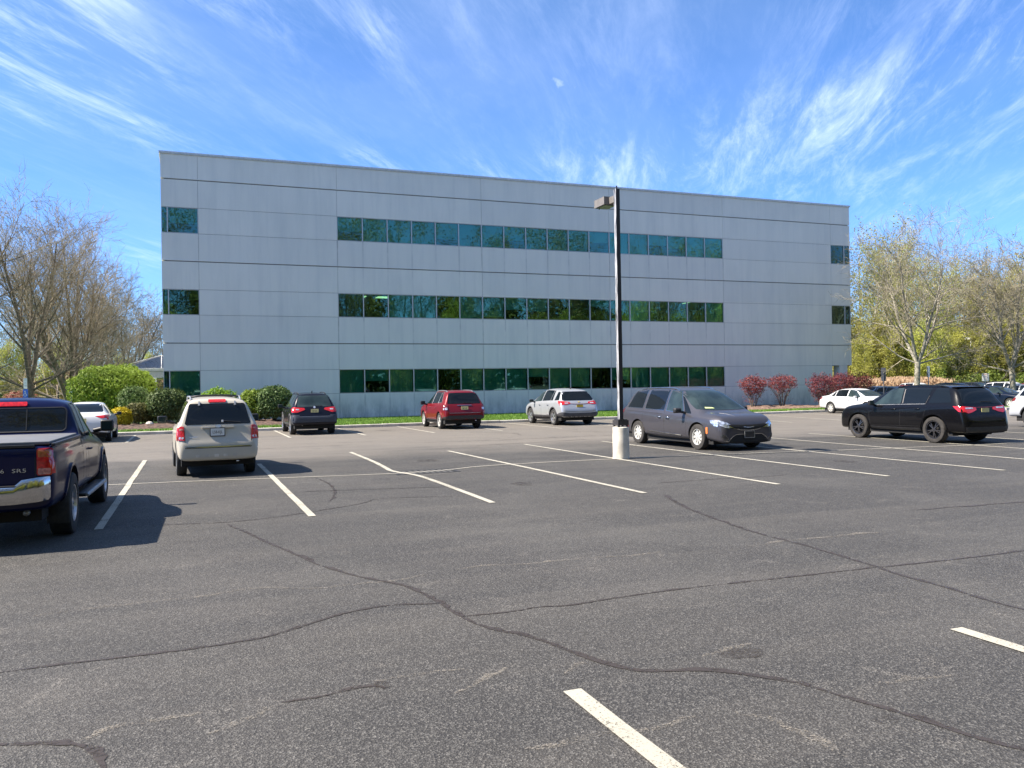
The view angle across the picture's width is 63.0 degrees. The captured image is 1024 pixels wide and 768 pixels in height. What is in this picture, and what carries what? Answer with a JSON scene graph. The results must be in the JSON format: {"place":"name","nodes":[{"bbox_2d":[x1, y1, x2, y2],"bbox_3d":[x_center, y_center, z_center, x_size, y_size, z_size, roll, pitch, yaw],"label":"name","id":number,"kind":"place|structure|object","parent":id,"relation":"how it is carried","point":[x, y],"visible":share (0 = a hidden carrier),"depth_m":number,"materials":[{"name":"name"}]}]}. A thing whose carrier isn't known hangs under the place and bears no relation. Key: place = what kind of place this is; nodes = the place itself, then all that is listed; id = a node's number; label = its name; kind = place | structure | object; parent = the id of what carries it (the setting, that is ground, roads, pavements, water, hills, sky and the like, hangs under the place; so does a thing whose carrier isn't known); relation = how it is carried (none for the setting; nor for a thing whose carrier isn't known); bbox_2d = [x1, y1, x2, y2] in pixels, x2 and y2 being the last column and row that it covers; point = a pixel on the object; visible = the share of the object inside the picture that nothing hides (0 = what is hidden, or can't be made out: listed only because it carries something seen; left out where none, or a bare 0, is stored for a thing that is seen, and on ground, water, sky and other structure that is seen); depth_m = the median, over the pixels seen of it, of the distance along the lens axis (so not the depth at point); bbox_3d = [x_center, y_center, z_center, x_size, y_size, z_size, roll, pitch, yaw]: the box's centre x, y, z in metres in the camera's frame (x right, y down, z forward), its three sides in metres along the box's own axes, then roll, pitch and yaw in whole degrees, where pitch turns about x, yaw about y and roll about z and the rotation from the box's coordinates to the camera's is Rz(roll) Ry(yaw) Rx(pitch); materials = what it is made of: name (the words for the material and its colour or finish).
{"place":"outdoors","nodes":[
{"label":"outdoors","id":0,"kind":"place"},
{"bbox_2d":[118,407,824,431],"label":"grass","id":1,"kind":"structure","parent":0,"point":[418,419],"depth_m":42.93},
{"bbox_2d":[158,150,851,421],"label":"office building","id":2,"kind":"structure","parent":0,"point":[350,291],"depth_m":49.60,"materials":[{"name":"metal"}]},
{"bbox_2d":[167,207,197,233],"bbox_3d":[-17.146,-8.510,43.507,1.490,1.334,0.200,-1,0,-21],"label":"window","id":3,"kind":"structure","parent":2,"relation":"in","point":[174,214],"depth_m":43.57,"materials":[{"name":"glass"}]},
{"bbox_2d":[170,371,200,395],"bbox_3d":[-17.005,-0.027,43.480,1.490,1.324,0.200,-1,0,-21],"label":"window","id":4,"kind":"structure","parent":2,"relation":"in","point":[189,382],"depth_m":43.60,"materials":[{"name":"glass"}]},
{"bbox_2d":[337,216,362,241],"bbox_3d":[-9.076,-8.634,46.640,1.413,1.334,0.200,-1,0,-21],"label":"window","id":5,"kind":"structure","parent":2,"relation":"in","point":[344,224],"depth_m":46.71,"materials":[{"name":"glass"}]},
{"bbox_2d":[339,369,364,392],"bbox_3d":[-8.936,-0.150,46.613,1.413,1.324,0.200,-1,0,-21],"label":"window","id":6,"kind":"structure","parent":2,"relation":"in","point":[350,380],"depth_m":46.70,"materials":[{"name":"glass"}]},
{"bbox_2d":[362,218,386,242],"bbox_3d":[-7.760,-8.654,47.151,1.413,1.334,0.200,-1,0,-21],"label":"window","id":7,"kind":"structure","parent":2,"relation":"in","point":[372,230],"depth_m":47.24,"materials":[{"name":"glass"}]},
{"bbox_2d":[365,369,389,392],"bbox_3d":[-7.619,-0.171,47.124,1.413,1.324,0.200,-1,0,-21],"label":"window","id":8,"kind":"structure","parent":2,"relation":"in","point":[370,374],"depth_m":47.20,"materials":[{"name":"glass"}]},
{"bbox_2d":[387,219,411,243],"bbox_3d":[-6.443,-8.675,47.662,1.413,1.334,0.200,-1,0,-21],"label":"window","id":9,"kind":"structure","parent":2,"relation":"in","point":[398,231],"depth_m":47.74,"materials":[{"name":"glass"}]},
{"bbox_2d":[388,294,412,317],"bbox_3d":[-6.372,-4.420,47.649,1.413,1.324,0.200,-1,0,-21],"label":"window","id":10,"kind":"structure","parent":2,"relation":"in","point":[398,306],"depth_m":47.74,"materials":[{"name":"glass"}]},
{"bbox_2d":[389,369,413,391],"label":"window","id":11,"kind":"structure","parent":2,"relation":"in","point":[400,380],"depth_m":47.72,"materials":[{"name":"glass"}]},
{"bbox_2d":[411,221,435,244],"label":"window","id":12,"kind":"structure","parent":2,"relation":"in","point":[423,233],"depth_m":48.25,"materials":[{"name":"glass"}]},
{"bbox_2d":[413,295,436,318],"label":"window","id":13,"kind":"structure","parent":2,"relation":"in","point":[423,305],"depth_m":48.25,"materials":[{"name":"glass"}]},
{"bbox_2d":[414,369,437,391],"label":"window","id":14,"kind":"structure","parent":2,"relation":"in","point":[424,379],"depth_m":48.24,"materials":[{"name":"glass"}]},
{"bbox_2d":[435,222,458,245],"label":"window","id":15,"kind":"structure","parent":2,"relation":"in","point":[448,230],"depth_m":48.76,"materials":[{"name":"glass"}]},
{"bbox_2d":[458,223,481,246],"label":"window","id":16,"kind":"structure","parent":2,"relation":"in","point":[469,234],"depth_m":49.29,"materials":[{"name":"glass"}]},
{"bbox_2d":[460,296,482,318],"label":"window","id":17,"kind":"structure","parent":2,"relation":"in","point":[470,307],"depth_m":49.28,"materials":[{"name":"glass"}]},
{"bbox_2d":[461,368,483,390],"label":"window","id":18,"kind":"structure","parent":2,"relation":"in","point":[471,378],"depth_m":49.25,"materials":[{"name":"glass"}]},
{"bbox_2d":[481,225,503,247],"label":"window","id":19,"kind":"structure","parent":2,"relation":"in","point":[491,235],"depth_m":49.80,"materials":[{"name":"glass"}]},
{"bbox_2d":[483,297,504,319],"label":"window","id":20,"kind":"structure","parent":2,"relation":"in","point":[492,306],"depth_m":49.80,"materials":[{"name":"glass"}]},
{"bbox_2d":[484,368,505,390],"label":"window","id":21,"kind":"structure","parent":2,"relation":"in","point":[493,377],"depth_m":49.76,"materials":[{"name":"glass"}]},
{"bbox_2d":[504,226,525,248],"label":"window","id":22,"kind":"structure","parent":2,"relation":"in","point":[517,234],"depth_m":50.32,"materials":[{"name":"glass"}]},
{"bbox_2d":[505,297,526,319],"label":"window","id":23,"kind":"structure","parent":2,"relation":"in","point":[510,303],"depth_m":50.28,"materials":[{"name":"glass"}]},
{"bbox_2d":[506,368,527,389],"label":"window","id":24,"kind":"structure","parent":2,"relation":"in","point":[515,377],"depth_m":50.28,"materials":[{"name":"glass"}]},
{"bbox_2d":[526,227,546,249],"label":"window","id":25,"kind":"structure","parent":2,"relation":"in","point":[535,237],"depth_m":50.81,"materials":[{"name":"glass"}]},
{"bbox_2d":[527,298,548,319],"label":"window","id":26,"kind":"structure","parent":2,"relation":"in","point":[533,304],"depth_m":50.81,"materials":[{"name":"glass"}]},
{"bbox_2d":[547,229,567,250],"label":"window","id":27,"kind":"structure","parent":2,"relation":"in","point":[556,238],"depth_m":51.33,"materials":[{"name":"glass"}]},
{"bbox_2d":[549,368,570,388],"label":"window","id":28,"kind":"structure","parent":2,"relation":"in","point":[559,377],"depth_m":51.31,"materials":[{"name":"glass"}]},
{"bbox_2d":[568,230,588,251],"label":"window","id":29,"kind":"structure","parent":2,"relation":"in","point":[577,240],"depth_m":51.84,"materials":[{"name":"glass"}]},
{"bbox_2d":[570,368,590,388],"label":"window","id":30,"kind":"structure","parent":2,"relation":"in","point":[579,376],"depth_m":51.83,"materials":[{"name":"glass"}]},
{"bbox_2d":[609,232,628,253],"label":"window","id":31,"kind":"structure","parent":2,"relation":"in","point":[623,236],"depth_m":52.93,"materials":[{"name":"glass"}]},
{"bbox_2d":[629,233,648,254],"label":"window","id":32,"kind":"structure","parent":2,"relation":"in","point":[637,243],"depth_m":53.38,"materials":[{"name":"glass"}]},
{"bbox_2d":[630,300,649,321],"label":"window","id":33,"kind":"structure","parent":2,"relation":"in","point":[638,309],"depth_m":53.38,"materials":[{"name":"glass"}]},
{"bbox_2d":[631,367,650,387],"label":"window","id":34,"kind":"structure","parent":2,"relation":"in","point":[639,375],"depth_m":53.36,"materials":[{"name":"glass"}]},
{"bbox_2d":[651,367,669,386],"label":"window","id":35,"kind":"structure","parent":2,"relation":"in","point":[659,375],"depth_m":53.89,"materials":[{"name":"glass"}]},
{"bbox_2d":[670,367,688,386],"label":"window","id":36,"kind":"structure","parent":2,"relation":"in","point":[677,375],"depth_m":54.38,"materials":[{"name":"glass"}]},
{"bbox_2d":[686,237,704,257],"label":"window","id":37,"kind":"structure","parent":2,"relation":"in","point":[693,245],"depth_m":54.92,"materials":[{"name":"glass"}]},
{"bbox_2d":[688,367,706,386],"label":"window","id":38,"kind":"structure","parent":2,"relation":"in","point":[696,375],"depth_m":54.89,"materials":[{"name":"glass"}]},
{"bbox_2d":[704,238,722,258],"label":"window","id":39,"kind":"structure","parent":2,"relation":"in","point":[712,245],"depth_m":55.46,"materials":[{"name":"glass"}]},
{"bbox_2d":[706,302,723,322],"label":"window","id":40,"kind":"structure","parent":2,"relation":"in","point":[713,311],"depth_m":55.43,"materials":[{"name":"glass"}]},
{"bbox_2d":[707,366,724,386],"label":"window","id":41,"kind":"structure","parent":2,"relation":"in","point":[714,374],"depth_m":55.42,"materials":[{"name":"glass"}]},
{"bbox_2d":[0,410,1023,767],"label":"parking lot","id":42,"kind":"structure","parent":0,"point":[872,632],"depth_m":6.74,"materials":[{"name":"asphalt"}]},
{"bbox_2d":[0,739,107,767],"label":"sealed crack","id":43,"kind":"object","parent":42,"relation":"on","point":[100,759],"visible":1,"depth_m":4.17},
{"bbox_2d":[0,398,113,533],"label":"pickup truck","id":44,"kind":"object","parent":42,"relation":"on","point":[53,464],"visible":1,"depth_m":10.33,"materials":[{"name":"blue paint"}]},
{"bbox_2d":[74,402,121,440],"bbox_3d":[-16.072,1.400,31.723,2.163,1.452,4.639,-1,0,-21],"label":"sedan","id":45,"kind":"object","parent":42,"relation":"on","point":[93,414],"visible":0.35,"depth_m":30.45,"materials":[{"name":"white paint"}]},
{"bbox_2d":[94,460,146,529],"bbox_3d":[-7.434,1.927,16.244,0.117,0.001,11.700,-1,0,-21],"label":"parking line","id":46,"kind":"object","parent":42,"relation":"on","point":[108,515],"visible":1,"depth_m":13.64,"materials":[{"name":"paint"}]},
{"bbox_2d":[157,394,258,475],"bbox_3d":[-6.847,1.085,19.031,2.245,1.696,4.207,-1,0,-24],"label":"suv","id":47,"kind":"object","parent":42,"relation":"on","point":[216,429],"visible":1,"depth_m":17.27,"materials":[{"name":"beige paint"}]},
{"bbox_2d":[1,603,435,671],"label":"sealed crack","id":48,"kind":"object","parent":42,"relation":"on","point":[296,627],"visible":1,"depth_m":5.78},
{"bbox_2d":[257,464,315,515],"bbox_3d":[-4.430,1.876,15.855,0.113,0.001,9.100,-1,0,-21],"label":"parking line","id":49,"kind":"object","parent":42,"relation":"on","point":[283,488],"visible":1,"depth_m":14.33,"materials":[{"name":"paint"}]},
{"bbox_2d":[278,391,336,434],"bbox_3d":[-8.507,1.142,34.721,2.203,1.736,4.574,-1,0,-21],"label":"suv","id":50,"kind":"object","parent":42,"relation":"on","point":[310,410],"visible":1,"depth_m":32.86,"materials":[{"name":"paint"}]},
{"bbox_2d":[349,452,493,502],"bbox_3d":[-2.487,1.850,17.965,0.363,0.001,11.472,-1,0,-22],"label":"parking line","id":51,"kind":"object","parent":42,"relation":"on","point":[452,487],"visible":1,"depth_m":15.81,"materials":[{"name":"paint"}]},
{"bbox_2d":[420,390,483,428],"bbox_3d":[-2.742,1.094,37.225,2.338,1.656,4.430,-1,0,-20],"label":"suv","id":52,"kind":"object","parent":42,"relation":"on","point":[441,408],"visible":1,"depth_m":35.44,"materials":[{"name":"red paint"}]},
{"bbox_2d":[118,410,827,435],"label":"kerb","id":53,"kind":"structure","parent":42,"relation":"on","point":[382,425],"depth_m":38.99,"materials":[{"name":"concrete"}]},
{"bbox_2d":[526,387,597,424],"bbox_3d":[2.203,0.992,38.992,2.319,1.708,4.643,-1,0,-21],"label":"suv","id":54,"kind":"object","parent":42,"relation":"on","point":[556,406],"visible":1,"depth_m":37.25,"materials":[{"name":"silver paint"}]},
{"bbox_2d":[594,186,629,458],"bbox_3d":[2.441,-1.452,20.239,0.396,6.570,1.018,-1,0,-21],"label":"lamp post","id":55,"kind":"object","parent":42,"relation":"on","point":[621,442],"visible":0.89,"depth_m":19.90,"materials":[{"name":"metal"}]},
{"bbox_2d":[563,688,685,767],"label":"parking line","id":56,"kind":"object","parent":42,"relation":"on","point":[648,748],"visible":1,"depth_m":4.22,"materials":[{"name":"paint"}]},
{"bbox_2d":[227,524,1023,749],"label":"sealed crack","id":57,"kind":"object","parent":42,"relation":"on","point":[927,719],"visible":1,"depth_m":5.15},
{"bbox_2d":[623,386,771,449],"bbox_3d":[5.183,0.908,23.994,2.435,1.682,5.065,-1,0,-23],"label":"minivan","id":58,"kind":"object","parent":42,"relation":"on","point":[699,418],"visible":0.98,"depth_m":22.87,"materials":[{"name":"paint"}]},
{"bbox_2d":[467,550,1023,615],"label":"sealed crack","id":59,"kind":"object","parent":42,"relation":"on","point":[739,582],"visible":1,"depth_m":7.35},
{"bbox_2d":[663,494,1023,609],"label":"sealed crack","id":60,"kind":"object","parent":42,"relation":"on","point":[684,506],"visible":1,"depth_m":8.36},
{"bbox_2d":[820,388,880,412],"bbox_3d":[18.798,0.910,45.154,2.030,1.359,4.530,-1,0,-21],"label":"sedan","id":61,"kind":"object","parent":42,"relation":"on","point":[841,400],"visible":0.56,"depth_m":45.13,"materials":[{"name":"white paint"}]},
{"bbox_2d":[900,326,947,376],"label":"woodland tree","id":62,"kind":"object","parent":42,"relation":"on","point":[923,369],"visible":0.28,"depth_m":85.99,"materials":[{"name":"green plant"}]},
{"bbox_2d":[842,385,1007,442],"bbox_3d":[12.031,0.832,24.780,2.111,1.614,4.777,-1,0,-20],"label":"suv","id":63,"kind":"object","parent":42,"relation":"on","point":[936,413],"visible":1,"depth_m":23.41,"materials":[{"name":"black paint"}]},
{"bbox_2d":[904,317,955,376],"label":"woodland tree","id":64,"kind":"object","parent":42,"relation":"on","point":[933,370],"visible":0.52,"depth_m":84.38,"materials":[{"name":"green plant"}]},
{"bbox_2d":[922,367,1023,382],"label":"green thicket","id":65,"kind":"object","parent":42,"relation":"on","point":[1019,379],"visible":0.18,"depth_m":82.86,"materials":[{"name":"green plant"}]},
{"bbox_2d":[962,318,1003,377],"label":"woodland tree","id":66,"kind":"object","parent":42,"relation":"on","point":[984,356],"visible":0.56,"depth_m":84.77,"materials":[{"name":"green plant"}]},
{"bbox_2d":[951,627,1023,651],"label":"parking line","id":67,"kind":"object","parent":42,"relation":"on","point":[1018,647],"visible":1,"depth_m":5.63,"materials":[{"name":"paint"}]},
{"bbox_2d":[984,386,1019,405],"bbox_3d":[29.582,0.765,50.997,1.987,1.330,4.385,-1,0,-29],"label":"sedan","id":68,"kind":"object","parent":42,"relation":"on","point":[1004,395],"visible":0.31,"depth_m":50.00,"materials":[{"name":"paint"}]},
{"bbox_2d":[1009,388,1023,421],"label":"suv","id":69,"kind":"object","parent":42,"relation":"on","point":[1016,408],"visible":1,"depth_m":30.09,"materials":[{"name":"paint"}]},
{"bbox_2d":[0,0,1023,374],"label":"sky","id":70,"kind":"structure","parent":0,"point":[873,107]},
{"bbox_2d":[833,376,954,386],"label":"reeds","id":71,"kind":"object","parent":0,"point":[898,381],"visible":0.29,"depth_m":79.39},
{"label":"lawn","id":72,"kind":"structure","parent":0,"visible":0},
{"bbox_2d":[0,338,25,393],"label":"woodland tree","id":73,"kind":"object","parent":72,"relation":"on","point":[9,356],"visible":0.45,"depth_m":104.31,"materials":[{"name":"green plant"}]},
{"bbox_2d":[0,190,93,395],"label":"bare tree","id":74,"kind":"object","parent":72,"relation":"on","point":[17,237],"visible":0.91,"depth_m":51.52,"materials":[{"name":"brown plant"}]},
{"bbox_2d":[0,160,150,397],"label":"bare tree","id":75,"kind":"object","parent":72,"relation":"on","point":[30,371],"visible":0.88,"depth_m":52.99,"materials":[{"name":"brown plant"}]},
{"bbox_2d":[0,193,157,399],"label":"bare tree","id":76,"kind":"object","parent":72,"relation":"on","point":[78,324],"visible":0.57,"depth_m":58.59,"materials":[{"name":"brown plant"}]},
{"bbox_2d":[0,226,157,397],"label":"bare tree","id":77,"kind":"object","parent":72,"relation":"on","point":[103,320],"visible":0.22,"depth_m":72.36,"materials":[{"name":"brown plant"}]},
{"bbox_2d":[23,263,154,378],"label":"bare tree","id":78,"kind":"object","parent":72,"relation":"on","point":[110,353],"visible":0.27,"depth_m":83.24,"materials":[{"name":"brown plant"}]},
{"bbox_2d":[63,362,158,413],"bbox_3d":[-23.551,0.534,49.470,5.243,3.673,4.789,-1,0,-24],"label":"rounded bush","id":79,"kind":"object","parent":72,"relation":"on","point":[106,384],"visible":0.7,"depth_m":47.82,"materials":[{"name":"green plant"}]},
{"bbox_2d":[81,271,163,385],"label":"bare tree","id":80,"kind":"object","parent":72,"relation":"on","point":[144,334],"visible":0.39,"depth_m":99.49,"materials":[{"name":"brown plant"}]},
{"bbox_2d":[116,385,149,408],"bbox_3d":[-20.793,1.112,46.000,1.838,2.174,1.892,-1,0,-38],"label":"shrub","id":81,"kind":"object","parent":72,"relation":"on","point":[127,395],"visible":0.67,"depth_m":45.46,"materials":[{"name":"green plant"}]},
{"label":"lawn","id":82,"kind":"structure","parent":0,"visible":0},
{"bbox_2d":[829,371,859,392],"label":"red shrub","id":83,"kind":"object","parent":82,"relation":"on","point":[846,380],"visible":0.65,"depth_m":55.25,"materials":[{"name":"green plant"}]},
{"bbox_2d":[828,200,1023,384],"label":"bare tree","id":84,"kind":"object","parent":82,"relation":"on","point":[938,298],"visible":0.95,"depth_m":54.82,"materials":[{"name":"beige plant"}]},
{"label":"ground","id":85,"kind":"structure","parent":0,"visible":0},
{"bbox_2d":[127,355,163,378],"bbox_3d":[-27.016,0.114,62.458,6.060,4.581,5.020,-1,0,-21],"label":"house with grey roof","id":86,"kind":"object","parent":85,"relation":"on","point":[154,370],"visible":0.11,"depth_m":62.92,"materials":[{"name":"white metal"}]},
{"bbox_2d":[847,314,869,376],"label":"woodland tree","id":87,"kind":"object","parent":85,"relation":"on","point":[859,327],"visible":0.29,"depth_m":89.73,"materials":[{"name":"green plant"}]},
{"bbox_2d":[847,331,883,377],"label":"woodland tree","id":88,"kind":"object","parent":85,"relation":"on","point":[867,362],"visible":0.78,"depth_m":86.75,"materials":[{"name":"green plant"}]},
{"bbox_2d":[849,216,893,325],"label":"woodland tree","id":89,"kind":"object","parent":85,"relation":"on","point":[858,234],"visible":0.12,"depth_m":115.91,"materials":[{"name":"brown plant"}]},
{"bbox_2d":[856,314,902,377],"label":"woodland tree","id":90,"kind":"object","parent":85,"relation":"on","point":[876,332],"visible":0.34,"depth_m":87.39,"materials":[{"name":"green plant"}]},
{"bbox_2d":[850,202,921,353],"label":"woodland tree","id":91,"kind":"object","parent":85,"relation":"on","point":[876,302],"visible":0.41,"depth_m":94.72,"materials":[{"name":"green plant"}]},
{"bbox_2d":[851,233,924,348],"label":"woodland tree","id":92,"kind":"object","parent":85,"relation":"on","point":[864,267],"visible":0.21,"depth_m":98.11,"materials":[{"name":"brown plant"}]},
{"bbox_2d":[871,326,910,377],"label":"woodland tree","id":93,"kind":"object","parent":85,"relation":"on","point":[893,357],"visible":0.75,"depth_m":85.79,"materials":[{"name":"green plant"}]},
{"bbox_2d":[867,254,930,343],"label":"woodland tree","id":94,"kind":"object","parent":85,"relation":"on","point":[901,300],"visible":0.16,"depth_m":95.27,"materials":[{"name":"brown plant"}]},
{"bbox_2d":[935,327,976,379],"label":"woodland tree","id":95,"kind":"object","parent":85,"relation":"on","point":[951,370],"visible":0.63,"depth_m":84.78,"materials":[{"name":"green plant"}]},
{"bbox_2d":[987,326,1023,379],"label":"woodland tree","id":96,"kind":"object","parent":85,"relation":"on","point":[1002,359],"visible":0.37,"depth_m":84.67,"materials":[{"name":"green plant"}]},
{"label":"island kerb","id":97,"kind":"structure","parent":0,"visible":0},
{"label":"island","id":98,"kind":"structure","parent":97,"relation":"on","visible":0},
{"bbox_2d":[931,226,1023,390],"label":"bare tree","id":99,"kind":"object","parent":98,"relation":"on","point":[999,339],"visible":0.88,"depth_m":53.72,"materials":[{"name":"beige plant"}]},
{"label":"lawn","id":100,"kind":"structure","parent":0,"visible":0},
{"bbox_2d":[118,419,281,429],"bbox_3d":[-15.617,1.930,39.886,12.700,0.174,6.500,-1,0,-21],"label":"mulch bed","id":101,"kind":"object","parent":100,"relation":"on","point":[139,426],"visible":0.18,"depth_m":38.59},
{"bbox_2d":[123,401,151,423],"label":"shrub","id":102,"kind":"object","parent":101,"relation":"on","point":[136,409],"visible":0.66,"depth_m":41.09,"materials":[{"name":"green plant"}]},
{"bbox_2d":[144,387,188,420],"bbox_3d":[-17.280,1.123,41.917,2.323,2.015,1.971,-1,0,-25],"label":"shrub","id":103,"kind":"object","parent":101,"relation":"on","point":[168,402],"visible":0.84,"depth_m":41.30,"materials":[{"name":"green plant"}]},
{"bbox_2d":[238,388,268,419],"bbox_3d":[-13.096,1.124,42.501,1.897,1.874,1.734,-1,0,-27],"label":"shrub","id":104,"kind":"object","parent":101,"relation":"on","point":[248,397],"visible":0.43,"depth_m":41.97,"materials":[{"name":"green plant"}]},
{"bbox_2d":[255,384,291,420],"bbox_3d":[-12.093,1.021,42.503,2.192,2.049,1.859,-1,0,-25],"label":"shrub","id":105,"kind":"object","parent":101,"relation":"on","point":[275,395],"visible":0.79,"depth_m":41.91,"materials":[{"name":"green plant"}]},
{"bbox_2d":[623,404,819,409],"bbox_3d":[13.495,1.467,51.511,12.400,0.206,6.100,-1,0,-21],"label":"mulch bed","id":106,"kind":"object","parent":100,"relation":"on","point":[767,407],"visible":0.32,"depth_m":50.66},
{"bbox_2d":[737,374,770,406],"bbox_3d":[15.182,0.467,52.539,2.314,2.293,1.746,-1,0,-21],"label":"red shrub","id":107,"kind":"object","parent":106,"relation":"on","point":[755,381],"visible":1,"depth_m":52.35,"materials":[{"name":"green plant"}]},
{"bbox_2d":[766,373,797,405],"bbox_3d":[17.211,0.398,53.001,2.394,2.369,1.938,-1,0,-21],"label":"red shrub","id":108,"kind":"object","parent":106,"relation":"on","point":[778,382],"visible":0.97,"depth_m":52.85,"materials":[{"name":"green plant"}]},
{"bbox_2d":[805,372,836,404],"bbox_3d":[19.457,0.387,52.531,2.128,2.316,1.816,-1,0,-21],"label":"red shrub","id":109,"kind":"object","parent":106,"relation":"on","point":[815,383],"visible":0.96,"depth_m":52.28,"materials":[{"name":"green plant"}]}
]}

